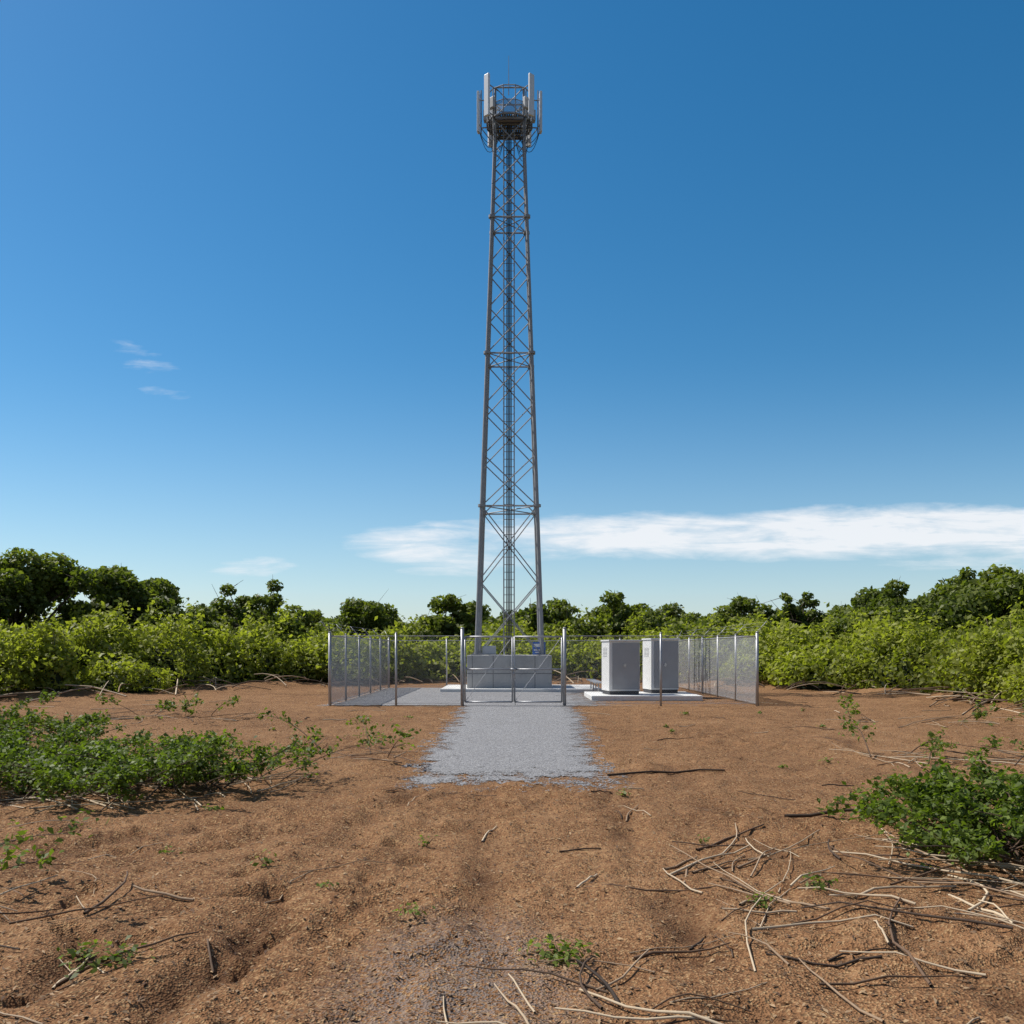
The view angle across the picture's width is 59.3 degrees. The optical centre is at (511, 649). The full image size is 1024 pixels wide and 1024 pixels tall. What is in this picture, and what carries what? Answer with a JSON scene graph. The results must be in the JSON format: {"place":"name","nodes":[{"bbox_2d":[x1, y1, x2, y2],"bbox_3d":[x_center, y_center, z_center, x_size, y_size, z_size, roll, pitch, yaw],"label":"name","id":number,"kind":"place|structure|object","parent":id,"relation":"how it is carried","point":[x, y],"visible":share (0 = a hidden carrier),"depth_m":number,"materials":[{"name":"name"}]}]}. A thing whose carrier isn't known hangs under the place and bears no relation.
{"place":"outdoors","nodes":[
{"label":"outdoors","id":0,"kind":"place"},
{"bbox_2d":[482,646,495,654],"bbox_3d":[-0.880,0.020,34.790,0.520,0.360,0.180,0,0,0],"label":"junction box","id":1,"kind":"object","parent":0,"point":[491,650],"visible":0.88,"depth_m":34.70,"materials":[{"name":"grey metal"}]},
{"bbox_2d":[0,675,1023,1023],"bbox_3d":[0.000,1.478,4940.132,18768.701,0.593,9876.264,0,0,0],"label":"ground","id":2,"kind":"structure","parent":0,"point":[234,873],"depth_m":6.35,"materials":[{"name":"brown soil"}]},
{"bbox_2d":[0,595,1022,672],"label":"trunks","id":3,"kind":"object","parent":2,"relation":"on","point":[420,626],"visible":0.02,"depth_m":46.98,"materials":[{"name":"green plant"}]},
{"bbox_2d":[0,587,1023,703],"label":"thicket leaves","id":4,"kind":"object","parent":2,"relation":"on","point":[813,654],"visible":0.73,"depth_m":35.19,"materials":[{"name":"green plant"}]},
{"bbox_2d":[0,670,1023,1023],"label":"dry sticks","id":5,"kind":"object","parent":2,"relation":"on","point":[788,902],"visible":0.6,"depth_m":6.26,"materials":[{"name":"brown wood"}]},
{"bbox_2d":[0,667,1023,1023],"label":"dry twigs","id":6,"kind":"object","parent":2,"relation":"on","point":[1012,847],"visible":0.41,"depth_m":6.79,"materials":[{"name":"brown wood"}]},
{"bbox_2d":[0,704,1023,1023],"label":"wood chips","id":7,"kind":"object","parent":2,"relation":"on","point":[650,978],"visible":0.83,"depth_m":5.13,"materials":[{"name":"brown wood"}]},
{"bbox_2d":[0,641,1023,701],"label":"bushes","id":8,"kind":"object","parent":2,"relation":"on","point":[267,660],"visible":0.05,"depth_m":34.91,"materials":[{"name":"green plant"}]},
{"bbox_2d":[0,689,1023,979],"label":"plants","id":9,"kind":"object","parent":2,"relation":"on","point":[926,799],"visible":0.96,"depth_m":9.00,"materials":[{"name":"green plant"}]},
{"bbox_2d":[394,704,633,791],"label":"gravel drive","id":10,"kind":"structure","parent":2,"relation":"on","point":[507,739],"depth_m":14.55,"materials":[{"name":"grey gravel"}]},
{"bbox_2d":[318,687,762,705],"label":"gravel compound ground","id":11,"kind":"structure","parent":2,"relation":"on","point":[414,696],"depth_m":29.20,"materials":[{"name":"grey gravel"}]},
{"bbox_2d":[440,685,601,692],"bbox_3d":[0.350,1.530,35.850,6.100,0.140,4.300,0,0,0],"label":"tower pad","id":12,"kind":"object","parent":11,"relation":"on","point":[569,688],"visible":0.61,"depth_m":33.70,"materials":[{"name":"grey concrete"}]},
{"bbox_2d":[467,655,551,687],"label":"concrete block","id":13,"kind":"structure","parent":12,"relation":"on","point":[494,679],"depth_m":34.45,"materials":[{"name":"grey concrete"}]},
{"bbox_2d":[471,60,546,654],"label":"lattice tower","id":14,"kind":"structure","parent":13,"relation":"on","point":[503,120],"depth_m":35.33,"materials":[{"name":"grey metal"}]},
{"bbox_2d":[477,73,541,147],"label":"panel antennas","id":15,"kind":"object","parent":14,"relation":"attached to","point":[489,103],"visible":0.8,"depth_m":35.09,"materials":[{"name":"white plastic"}]},
{"bbox_2d":[487,99,531,126],"bbox_3d":[-0.100,-21.240,36.000,1.778,0.520,1.778,0,0,0],"label":"platform railing","id":16,"kind":"object","parent":14,"relation":"attached to","point":[508,108],"visible":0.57,"depth_m":35.17,"materials":[{"name":"grey metal"}]},
{"bbox_2d":[480,113,539,654],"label":"tower deck cables","id":17,"kind":"structure","parent":14,"relation":"attached to","point":[509,130],"depth_m":35.76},
{"bbox_2d":[532,642,544,654],"bbox_3d":[1.040,-0.060,34.762,0.500,0.520,0.066,0,0,0],"label":"site sign","id":18,"kind":"object","parent":14,"relation":"on","point":[535,651],"visible":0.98,"depth_m":34.74,"materials":[{"name":"blue metal"}]},
{"bbox_2d":[331,637,755,703],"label":"fence fabric sides","id":19,"kind":"object","parent":11,"relation":"on","point":[724,654],"visible":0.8,"depth_m":30.07,"materials":[{"name":"grey metal"}]},
{"bbox_2d":[321,621,766,705],"bbox_3d":[0.900,0.441,31.850,12.814,2.534,12.738,0,0,0],"label":"chain-link fence","id":20,"kind":"object","parent":11,"relation":"on","point":[463,640],"visible":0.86,"depth_m":25.67,"materials":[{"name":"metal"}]},
{"bbox_2d":[586,679,600,691],"bbox_3d":[3.000,1.355,32.700,0.300,0.490,3.600,0,0,0],"label":"cable tray","id":21,"kind":"object","parent":11,"relation":"on","point":[595,681],"visible":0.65,"depth_m":32.76,"materials":[{"name":"metal"}]},
{"bbox_2d":[584,692,702,700],"bbox_3d":[4.250,1.520,29.750,3.500,0.160,2.900,0,0,0],"label":"cabinet pad","id":22,"kind":"object","parent":11,"relation":"on","point":[601,696],"visible":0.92,"depth_m":28.30,"materials":[{"name":"concrete"}]},
{"bbox_2d":[601,640,640,694],"bbox_3d":[3.549,0.555,29.457,1.080,1.770,1.104,0,0,-9],"label":"equipment cabinet","id":23,"kind":"object","parent":22,"relation":"on","point":[615,681],"visible":0.94,"depth_m":28.98,"materials":[{"name":"white metal"}]},
{"bbox_2d":[642,638,679,692],"bbox_3d":[5.019,0.525,30.457,1.010,1.830,1.104,0,0,-9],"label":"equipment cabinet","id":24,"kind":"object","parent":22,"relation":"on","point":[651,670],"visible":0.96,"depth_m":29.98,"materials":[{"name":"white metal"}]},
{"bbox_2d":[0,0,1023,623],"label":"sky","id":25,"kind":"structure","parent":0,"point":[777,246],"materials":[{"name":"blue"}]}
]}

